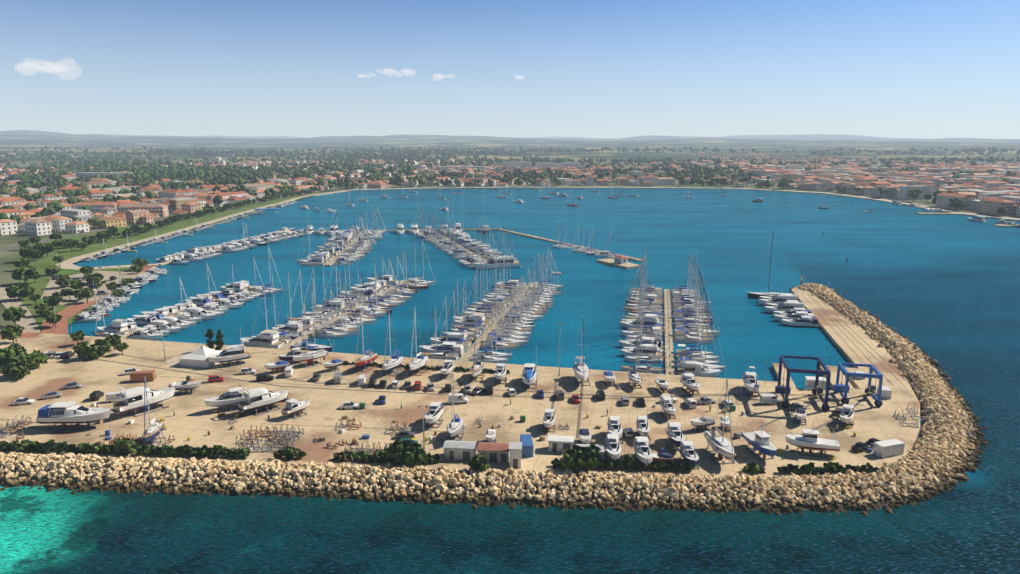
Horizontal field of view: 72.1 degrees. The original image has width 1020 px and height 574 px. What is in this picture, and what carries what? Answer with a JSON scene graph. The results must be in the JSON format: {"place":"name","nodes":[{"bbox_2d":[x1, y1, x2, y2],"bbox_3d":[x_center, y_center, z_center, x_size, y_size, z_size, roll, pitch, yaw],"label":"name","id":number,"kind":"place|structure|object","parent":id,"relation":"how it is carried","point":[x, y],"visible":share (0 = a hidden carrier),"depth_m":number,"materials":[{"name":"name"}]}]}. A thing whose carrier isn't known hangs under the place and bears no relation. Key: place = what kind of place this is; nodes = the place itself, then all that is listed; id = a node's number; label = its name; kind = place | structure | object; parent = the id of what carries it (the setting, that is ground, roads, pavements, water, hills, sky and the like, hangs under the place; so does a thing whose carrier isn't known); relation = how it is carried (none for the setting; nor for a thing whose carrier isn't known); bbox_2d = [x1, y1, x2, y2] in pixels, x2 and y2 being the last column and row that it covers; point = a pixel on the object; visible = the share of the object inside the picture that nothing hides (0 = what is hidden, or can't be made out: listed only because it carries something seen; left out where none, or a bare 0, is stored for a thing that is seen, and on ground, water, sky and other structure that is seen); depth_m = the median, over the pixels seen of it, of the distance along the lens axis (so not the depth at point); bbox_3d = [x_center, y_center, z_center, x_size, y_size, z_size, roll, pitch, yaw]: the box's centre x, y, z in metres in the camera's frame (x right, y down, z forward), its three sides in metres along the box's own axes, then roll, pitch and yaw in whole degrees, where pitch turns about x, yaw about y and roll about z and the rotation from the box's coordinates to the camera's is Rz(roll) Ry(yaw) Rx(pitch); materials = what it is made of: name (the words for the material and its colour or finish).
{"place":"outdoors","nodes":[
{"label":"outdoors","id":0,"kind":"place"},
{"bbox_2d":[15,60,69,73],"bbox_3d":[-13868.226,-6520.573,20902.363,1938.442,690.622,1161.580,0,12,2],"label":"cloud","id":1,"kind":"structure","parent":0,"point":[60,70],"depth_m":20834.52,"materials":[{"name":"white"}]},
{"bbox_2d":[0,191,321,367],"bbox_3d":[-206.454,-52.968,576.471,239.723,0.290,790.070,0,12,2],"label":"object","id":2,"kind":"structure","parent":0,"point":[44,285],"depth_m":366.21,"materials":[{"name":"green plant"}]},
{"bbox_2d":[0,287,919,476],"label":"yard pavement","id":3,"kind":"structure","parent":0,"point":[195,418],"depth_m":178.23,"materials":[{"name":"concrete"}]},
{"bbox_2d":[0,415,32,437],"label":"boat stands","id":4,"kind":"object","parent":3,"relation":"on","point":[7,432],"visible":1,"depth_m":164.98,"materials":[{"name":"metal"}]},
{"bbox_2d":[12,397,34,405],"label":"yard car","id":5,"kind":"object","parent":3,"relation":"on","point":[22,400],"visible":1,"depth_m":179.82,"materials":[{"name":"white paint"}]},
{"bbox_2d":[34,401,110,431],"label":"motor yacht","id":6,"kind":"object","parent":3,"relation":"on","point":[63,413],"visible":0.98,"depth_m":163.62,"materials":[{"name":"white plastic"}]},
{"bbox_2d":[106,391,120,402],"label":"van","id":7,"kind":"object","parent":3,"relation":"on","point":[112,397],"visible":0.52,"depth_m":181.40,"materials":[{"name":"white paint"}]},
{"bbox_2d":[111,385,174,416],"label":"motor yacht","id":8,"kind":"object","parent":3,"relation":"on","point":[132,399],"visible":0.88,"depth_m":173.22,"materials":[{"name":"white plastic"}]},
{"bbox_2d":[130,370,155,382],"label":"shipping container","id":9,"kind":"object","parent":3,"relation":"on","point":[139,376],"visible":0.96,"depth_m":196.86,"materials":[{"name":"orange metal"}]},
{"bbox_2d":[142,377,164,446],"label":"sailboat","id":10,"kind":"object","parent":3,"relation":"on","point":[152,431],"visible":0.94,"depth_m":155.77,"materials":[{"name":"white plastic"}]},
{"bbox_2d":[169,379,200,394],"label":"motorboat","id":11,"kind":"object","parent":3,"relation":"on","point":[185,386],"visible":0.94,"depth_m":187.47,"materials":[{"name":"white plastic"}]},
{"bbox_2d":[178,345,221,367],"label":"marquee tent","id":12,"kind":"object","parent":3,"relation":"on","point":[197,358],"visible":0.88,"depth_m":210.37,"materials":[{"name":"white fabric"}]},
{"bbox_2d":[204,387,244,412],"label":"yacht","id":13,"kind":"object","parent":3,"relation":"on","point":[232,397],"visible":0.73,"depth_m":175.66,"materials":[{"name":"white plastic"}]},
{"bbox_2d":[207,340,252,367],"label":"motorboat","id":14,"kind":"object","parent":3,"relation":"on","point":[231,353],"visible":1,"depth_m":210.46,"materials":[{"name":"white plastic"}]},
{"bbox_2d":[236,387,288,415],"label":"motor yacht","id":15,"kind":"object","parent":3,"relation":"on","point":[256,398],"visible":1,"depth_m":173.94,"materials":[{"name":"white plastic"}]},
{"bbox_2d":[256,373,273,381],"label":"yard car","id":16,"kind":"object","parent":3,"relation":"on","point":[263,377],"visible":1,"depth_m":197.35,"materials":[{"name":"black paint"}]},
{"bbox_2d":[229,425,304,452],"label":"boat stands","id":17,"kind":"object","parent":3,"relation":"on","point":[283,434],"visible":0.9,"depth_m":158.40,"materials":[{"name":"grey"}]},
{"bbox_2d":[264,361,289,373],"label":"motorboat","id":18,"kind":"object","parent":3,"relation":"on","point":[278,365],"visible":0.96,"depth_m":204.42,"materials":[{"name":"white"}]},
{"bbox_2d":[278,347,303,364],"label":"motorboat","id":19,"kind":"object","parent":3,"relation":"on","point":[288,356],"visible":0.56,"depth_m":212.22,"materials":[{"name":"white"}]},
{"bbox_2d":[281,397,309,418],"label":"motorboat","id":20,"kind":"object","parent":3,"relation":"on","point":[293,406],"visible":1,"depth_m":171.48,"materials":[{"name":"beige plastic"}]},
{"bbox_2d":[292,304,327,367],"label":"sailboat","id":21,"kind":"object","parent":3,"relation":"on","point":[309,357],"visible":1,"depth_m":210.28,"materials":[{"name":"white plastic"}]},
{"bbox_2d":[323,359,342,371],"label":"motorboat","id":22,"kind":"object","parent":3,"relation":"on","point":[332,364],"visible":0.98,"depth_m":206.27,"materials":[{"name":"white"}]},
{"bbox_2d":[334,441,387,463],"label":"boat stands","id":23,"kind":"object","parent":3,"relation":"on","point":[363,448],"visible":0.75,"depth_m":150.80,"materials":[{"name":"metal"}]},
{"bbox_2d":[354,309,377,371],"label":"sailboat","id":24,"kind":"object","parent":3,"relation":"on","point":[363,361],"visible":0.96,"depth_m":206.35,"materials":[{"name":"white plastic"}]},
{"bbox_2d":[383,314,403,375],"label":"sailboat","id":25,"kind":"object","parent":3,"relation":"on","point":[390,364],"visible":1,"depth_m":203.19,"materials":[{"name":"white plastic"}]},
{"bbox_2d":[395,430,414,438],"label":"yard car","id":26,"kind":"object","parent":3,"relation":"on","point":[403,434],"visible":0.98,"depth_m":159.41,"materials":[{"name":"grey paint"}]},
{"bbox_2d":[408,309,427,375],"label":"sailboat","id":27,"kind":"object","parent":3,"relation":"on","point":[418,362],"visible":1,"depth_m":202.64,"materials":[{"name":"white plastic"}]},
{"bbox_2d":[424,402,443,427],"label":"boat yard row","id":28,"kind":"object","parent":3,"relation":"on","point":[434,413],"visible":1,"depth_m":166.41,"materials":[{"name":"white plastic"}]},
{"bbox_2d":[0,361,878,475],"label":"hedge bushes","id":29,"kind":"object","parent":3,"relation":"on","point":[405,451],"visible":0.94,"depth_m":147.10,"materials":[{"name":"green plant"}]},
{"bbox_2d":[17,402,872,459],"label":"yard clutter","id":30,"kind":"object","parent":3,"relation":"on","point":[779,451],"visible":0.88,"depth_m":160.22,"materials":[{"name":"beige wood"}]},
{"bbox_2d":[440,360,453,378],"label":"motorboat","id":31,"kind":"object","parent":3,"relation":"on","point":[447,368],"visible":0.96,"depth_m":200.35,"materials":[{"name":"white"}]},
{"bbox_2d":[446,373,463,440],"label":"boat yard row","id":32,"kind":"object","parent":3,"relation":"on","point":[454,427],"visible":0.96,"depth_m":157.98,"materials":[{"name":"white plastic"}]},
{"bbox_2d":[448,393,467,403],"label":"van","id":33,"kind":"object","parent":3,"relation":"on","point":[460,398],"visible":0.98,"depth_m":180.33,"materials":[{"name":"white paint"}]},
{"bbox_2d":[443,440,476,459],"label":"shed yard","id":34,"kind":"structure","parent":3,"relation":"on","point":[459,450],"depth_m":148.93,"materials":[{"name":"white paint"}]},
{"bbox_2d":[469,316,484,380],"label":"sailboat","id":35,"kind":"object","parent":3,"relation":"on","point":[476,368],"visible":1,"depth_m":197.72,"materials":[{"name":"white"}]},
{"bbox_2d":[0,294,977,509],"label":"breakwater mound","id":36,"kind":"object","parent":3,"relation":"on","point":[619,495],"visible":0.06,"depth_m":137.29,"materials":[{"name":"beige stone"}]},
{"bbox_2d":[485,429,496,442],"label":"boat","id":37,"kind":"object","parent":3,"relation":"on","point":[490,435],"visible":0.88,"depth_m":155.98,"materials":[{"name":"white"}]},
{"bbox_2d":[477,442,509,462],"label":"shed yard","id":38,"kind":"structure","parent":3,"relation":"on","point":[495,452],"depth_m":147.86,"materials":[{"name":"red tile"}]},
{"bbox_2d":[494,363,506,383],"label":"motorboat","id":39,"kind":"object","parent":3,"relation":"on","point":[500,372],"visible":1,"depth_m":195.92,"materials":[{"name":"white"}]},
{"bbox_2d":[509,442,521,467],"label":"shed yard","id":40,"kind":"structure","parent":3,"relation":"on","point":[515,448],"depth_m":145.06,"materials":[{"name":"white paint"}]},
{"bbox_2d":[520,434,532,456],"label":"blue container","id":41,"kind":"object","parent":3,"relation":"on","point":[527,445],"visible":0.79,"depth_m":150.44,"materials":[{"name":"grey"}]},
{"bbox_2d":[521,363,536,388],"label":"motorboat","id":42,"kind":"object","parent":3,"relation":"on","point":[529,374],"visible":0.98,"depth_m":192.37,"materials":[{"name":"white plastic"}]},
{"bbox_2d":[542,409,555,431],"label":"boat","id":43,"kind":"object","parent":3,"relation":"on","point":[548,419],"visible":1,"depth_m":163.52,"materials":[{"name":"white"}]},
{"bbox_2d":[548,435,573,451],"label":"shed yard","id":44,"kind":"structure","parent":3,"relation":"on","point":[558,443],"depth_m":152.70,"materials":[{"name":"white paint"}]},
{"bbox_2d":[572,321,589,385],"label":"sailboat","id":45,"kind":"object","parent":3,"relation":"on","point":[581,370],"visible":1,"depth_m":194.14,"materials":[{"name":"white plastic"}]},
{"bbox_2d":[578,429,590,443],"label":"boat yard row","id":46,"kind":"object","parent":3,"relation":"on","point":[585,436],"visible":0.81,"depth_m":155.44,"materials":[{"name":"white"}]},
{"bbox_2d":[603,371,615,385],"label":"motorboat","id":47,"kind":"object","parent":3,"relation":"on","point":[609,376],"visible":1,"depth_m":194.26,"materials":[{"name":"white"}]},
{"bbox_2d":[604,434,621,459],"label":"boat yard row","id":48,"kind":"object","parent":3,"relation":"on","point":[613,448],"visible":0.94,"depth_m":148.05,"materials":[{"name":"white plastic"}]},
{"bbox_2d":[606,416,622,443],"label":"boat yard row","id":49,"kind":"object","parent":3,"relation":"on","point":[614,424],"visible":0.71,"depth_m":158.18,"materials":[{"name":"white"}]},
{"bbox_2d":[627,336,641,388],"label":"sailboat","id":50,"kind":"object","parent":3,"relation":"on","point":[634,377],"visible":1,"depth_m":192.02,"materials":[{"name":"white"}]},
{"bbox_2d":[632,436,652,467],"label":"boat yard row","id":51,"kind":"object","parent":3,"relation":"on","point":[643,451],"visible":0.88,"depth_m":146.28,"materials":[{"name":"white plastic"}]},
{"bbox_2d":[635,416,650,440],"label":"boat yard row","id":52,"kind":"object","parent":3,"relation":"on","point":[643,427],"visible":0.92,"depth_m":159.09,"materials":[{"name":"white"}]},
{"bbox_2d":[654,378,668,392],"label":"motorboat","id":53,"kind":"object","parent":3,"relation":"on","point":[662,384],"visible":1,"depth_m":189.15,"materials":[{"name":"white"}]},
{"bbox_2d":[652,452,673,468],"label":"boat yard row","id":54,"kind":"object","parent":3,"relation":"on","point":[663,456],"visible":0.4,"depth_m":145.01,"materials":[{"name":"white"}]},
{"bbox_2d":[660,397,675,418],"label":"boat","id":55,"kind":"object","parent":3,"relation":"on","point":[667,406],"visible":1,"depth_m":171.50,"materials":[{"name":"white"}]},
{"bbox_2d":[665,422,685,449],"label":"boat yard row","id":56,"kind":"object","parent":3,"relation":"on","point":[676,436],"visible":0.83,"depth_m":154.71,"materials":[{"name":"white plastic"}]},
{"bbox_2d":[678,441,698,468],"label":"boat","id":57,"kind":"object","parent":3,"relation":"on","point":[688,453],"visible":0.81,"depth_m":145.38,"materials":[{"name":"white plastic"}]},
{"bbox_2d":[680,373,699,394],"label":"motorboat","id":58,"kind":"object","parent":3,"relation":"on","point":[687,380],"visible":1,"depth_m":188.20,"materials":[{"name":"white plastic"}]},
{"bbox_2d":[690,416,714,432],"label":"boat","id":59,"kind":"object","parent":3,"relation":"on","point":[702,422],"visible":1,"depth_m":163.59,"materials":[{"name":"white"}]},
{"bbox_2d":[704,376,734,463],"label":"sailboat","id":60,"kind":"object","parent":3,"relation":"on","point":[719,443],"visible":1,"depth_m":147.81,"materials":[{"name":"white plastic"}]},
{"bbox_2d":[742,366,759,395],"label":"motorboat","id":61,"kind":"object","parent":3,"relation":"on","point":[751,384],"visible":1,"depth_m":187.19,"materials":[{"name":"white plastic"}]},
{"bbox_2d":[742,421,776,459],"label":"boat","id":62,"kind":"object","parent":3,"relation":"on","point":[760,442],"visible":1,"depth_m":149.74,"materials":[{"name":"white plastic"}]},
{"bbox_2d":[759,394,780,404],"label":"van","id":63,"kind":"object","parent":3,"relation":"on","point":[765,399],"visible":1,"depth_m":180.02,"materials":[{"name":"white paint"}]},
{"bbox_2d":[794,408,806,424],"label":"boat","id":64,"kind":"object","parent":3,"relation":"on","point":[800,414],"visible":1,"depth_m":167.79,"materials":[{"name":"white"}]},
{"bbox_2d":[775,355,830,410],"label":"boat lift","id":65,"kind":"object","parent":3,"relation":"on","point":[782,390],"visible":0.94,"depth_m":179.32,"materials":[{"name":"blue paint"}]},
{"bbox_2d":[785,420,839,457],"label":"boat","id":66,"kind":"object","parent":3,"relation":"on","point":[808,439],"visible":0.96,"depth_m":151.02,"materials":[{"name":"white plastic"}]},
{"bbox_2d":[805,376,825,388],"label":"shed yard","id":67,"kind":"structure","parent":3,"relation":"on","point":[810,382],"depth_m":191.50,"materials":[{"name":"white paint"}]},
{"bbox_2d":[838,404,854,428],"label":"boat","id":68,"kind":"object","parent":3,"relation":"on","point":[847,414],"visible":0.94,"depth_m":166.31,"materials":[{"name":"white"}]},
{"bbox_2d":[833,362,882,406],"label":"boat hoist","id":69,"kind":"object","parent":3,"relation":"on","point":[840,388],"visible":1,"depth_m":181.51,"materials":[{"name":"blue paint"}]},
{"bbox_2d":[851,442,871,452],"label":"yard car","id":70,"kind":"object","parent":3,"relation":"on","point":[859,447],"visible":0.92,"depth_m":152.92,"materials":[{"name":"black paint"}]},
{"bbox_2d":[877,385,891,398],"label":"storage container","id":71,"kind":"object","parent":3,"relation":"on","point":[886,392],"visible":0.69,"depth_m":184.17,"materials":[{"name":"grey"}]},
{"bbox_2d":[873,439,904,457],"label":"shed","id":72,"kind":"structure","parent":3,"relation":"on","point":[888,448],"depth_m":150.79,"materials":[{"name":"grey metal"}]},
{"bbox_2d":[893,403,971,435],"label":"boat stands","id":73,"kind":"object","parent":3,"relation":"on","point":[907,408],"visible":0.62,"depth_m":170.21,"materials":[{"name":"metal"}]},
{"bbox_2d":[53,194,911,382],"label":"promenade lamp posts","id":74,"kind":"object","parent":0,"point":[431,339],"visible":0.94,"depth_m":233.83,"materials":[{"name":"grey"}]},
{"bbox_2d":[0,188,1019,573],"bbox_3d":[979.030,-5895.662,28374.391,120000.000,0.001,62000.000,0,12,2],"label":"sea water","id":75,"kind":"structure","parent":0,"point":[944,290],"depth_m":241.10,"materials":[{"name":"blue liquid"}]},
{"bbox_2d":[95,280,253,336],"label":"row of boats","id":76,"kind":"object","parent":75,"relation":"on","point":[120,328],"visible":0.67,"depth_m":272.79,"materials":[{"name":"white plastic"}]},
{"bbox_2d":[73,200,297,322],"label":"moored boats","id":77,"kind":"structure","parent":75,"relation":"on","point":[111,302],"depth_m":347.19,"materials":[{"name":"beige plastic"}]},
{"bbox_2d":[127,247,282,339],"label":"row of boats","id":78,"kind":"object","parent":75,"relation":"on","point":[193,316],"visible":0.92,"depth_m":270.12,"materials":[{"name":"white plastic"}]},
{"bbox_2d":[156,225,296,261],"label":"row of boats","id":79,"kind":"object","parent":75,"relation":"on","point":[206,248],"visible":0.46,"depth_m":438.95,"materials":[{"name":"white plastic"}]},
{"bbox_2d":[169,224,315,264],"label":"row of boats","id":80,"kind":"object","parent":75,"relation":"on","point":[226,248],"visible":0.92,"depth_m":438.88,"materials":[{"name":"white plastic"}]},
{"bbox_2d":[240,256,398,348],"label":"row of sailboats","id":81,"kind":"object","parent":75,"relation":"on","point":[278,336],"visible":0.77,"depth_m":266.39,"materials":[{"name":"white plastic"}]},
{"bbox_2d":[296,214,361,265],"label":"moored boats","id":82,"kind":"object","parent":75,"relation":"on","point":[328,250],"visible":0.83,"depth_m":425.43,"materials":[{"name":"beige plastic"}]},
{"bbox_2d":[333,206,385,265],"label":"moored boats","id":83,"kind":"object","parent":75,"relation":"on","point":[362,247],"visible":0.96,"depth_m":433.23,"materials":[{"name":"white plastic"}]},
{"bbox_2d":[290,239,434,351],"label":"moored boats","id":84,"kind":"object","parent":75,"relation":"on","point":[372,311],"visible":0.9,"depth_m":272.84,"materials":[{"name":"white plastic"}]},
{"bbox_2d":[121,228,674,374],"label":"docks","id":85,"kind":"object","parent":75,"relation":"in","point":[669,361],"visible":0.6,"depth_m":276.44,"materials":[{"name":"concrete"}]},
{"bbox_2d":[413,206,485,267],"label":"moored boats","id":86,"kind":"object","parent":75,"relation":"on","point":[446,245],"visible":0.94,"depth_m":441.22,"materials":[{"name":"white plastic"}]},
{"bbox_2d":[305,220,618,268],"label":"moored boats","id":87,"kind":"object","parent":75,"relation":"on","point":[511,263],"visible":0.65,"depth_m":431.79,"materials":[{"name":"white plastic"}]},
{"bbox_2d":[419,244,525,359],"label":"moored boats","id":88,"kind":"object","parent":75,"relation":"on","point":[456,342],"visible":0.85,"depth_m":257.56,"materials":[{"name":"white plastic"}]},
{"bbox_2d":[435,201,518,261],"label":"moored boats","id":89,"kind":"object","parent":75,"relation":"on","point":[486,251],"visible":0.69,"depth_m":443.72,"materials":[{"name":"white plastic"}]},
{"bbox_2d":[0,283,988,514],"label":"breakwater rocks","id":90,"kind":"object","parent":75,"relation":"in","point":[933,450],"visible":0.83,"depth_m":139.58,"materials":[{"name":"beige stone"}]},
{"bbox_2d":[468,248,562,362],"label":"moored boats","id":91,"kind":"object","parent":75,"relation":"on","point":[514,329],"visible":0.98,"depth_m":256.31,"materials":[{"name":"white plastic"}]},
{"bbox_2d":[619,244,664,373],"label":"moored boats","id":92,"kind":"object","parent":75,"relation":"on","point":[643,320],"visible":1,"depth_m":246.68,"materials":[{"name":"white plastic"}]},
{"bbox_2d":[279,177,1019,274],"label":"moored boats","id":93,"kind":"object","parent":75,"relation":"on","point":[975,218],"visible":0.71,"depth_m":736.79,"materials":[{"name":"white plastic"}]},
{"bbox_2d":[670,254,725,376],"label":"moored boats","id":94,"kind":"object","parent":75,"relation":"on","point":[693,321],"visible":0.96,"depth_m":244.18,"materials":[{"name":"white plastic"}]},
{"bbox_2d":[747,234,864,378],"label":"moored boats","id":95,"kind":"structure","parent":75,"relation":"on","point":[788,309],"depth_m":277.79,"materials":[{"name":"white"}]},
{"bbox_2d":[0,130,1019,165],"bbox_3d":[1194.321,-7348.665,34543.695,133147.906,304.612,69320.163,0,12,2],"label":"hills","id":96,"kind":"structure","parent":0,"point":[802,144],"depth_m":4952.35,"materials":[{"name":"grey"}]},
{"bbox_2d":[0,161,1019,325],"bbox_3d":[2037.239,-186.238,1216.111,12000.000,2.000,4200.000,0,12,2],"label":"terrain","id":97,"kind":"structure","parent":0,"point":[8,257],"depth_m":864.52,"materials":[{"name":"green plant"}]},
{"bbox_2d":[0,186,319,379],"bbox_3d":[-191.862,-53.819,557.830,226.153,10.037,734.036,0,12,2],"label":"park trees","id":98,"kind":"object","parent":97,"relation":"on","point":[17,360],"visible":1,"depth_m":297.13,"materials":[{"name":"green plant"}]},
{"bbox_2d":[0,153,454,235],"bbox_3d":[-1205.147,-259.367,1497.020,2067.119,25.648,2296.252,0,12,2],"label":"buildings","id":99,"kind":"structure","parent":97,"relation":"on","point":[124,213],"depth_m":722.11,"materials":[{"name":"tile"}]},
{"bbox_2d":[0,187,1006,228],"bbox_3d":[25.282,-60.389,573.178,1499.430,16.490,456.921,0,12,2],"label":"town buildings","id":100,"kind":"structure","parent":97,"relation":"on","point":[55,206],"depth_m":712.56,"materials":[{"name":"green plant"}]},
{"bbox_2d":[0,145,1019,197],"bbox_3d":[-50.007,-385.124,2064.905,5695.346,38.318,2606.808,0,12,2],"label":"town trees","id":101,"kind":"object","parent":97,"relation":"on","point":[152,172],"visible":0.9,"depth_m":1424.92,"materials":[{"name":"green plant"}]},
{"bbox_2d":[640,151,1019,216],"bbox_3d":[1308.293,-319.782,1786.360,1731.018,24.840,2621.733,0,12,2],"label":"town buildings","id":102,"kind":"structure","parent":97,"relation":"on","point":[984,197],"depth_m":1042.00,"materials":[{"name":"tile"}]},
{"bbox_2d":[0,187,1019,338],"bbox_3d":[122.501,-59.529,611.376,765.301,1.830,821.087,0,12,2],"label":"shoreline","id":103,"kind":"structure","parent":0,"point":[66,314],"depth_m":456.82,"materials":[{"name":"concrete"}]},
{"bbox_2d":[0,0,1019,138],"label":"sky","id":104,"kind":"structure","parent":0,"point":[927,69],"materials":[{"name":"blue"}]},
{"bbox_2d":[368,153,1019,192],"bbox_3d":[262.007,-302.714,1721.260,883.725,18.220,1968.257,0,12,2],"label":"shore buildings","id":105,"kind":"structure","parent":0,"point":[648,179],"depth_m":1105.89,"materials":[{"name":"tile"}]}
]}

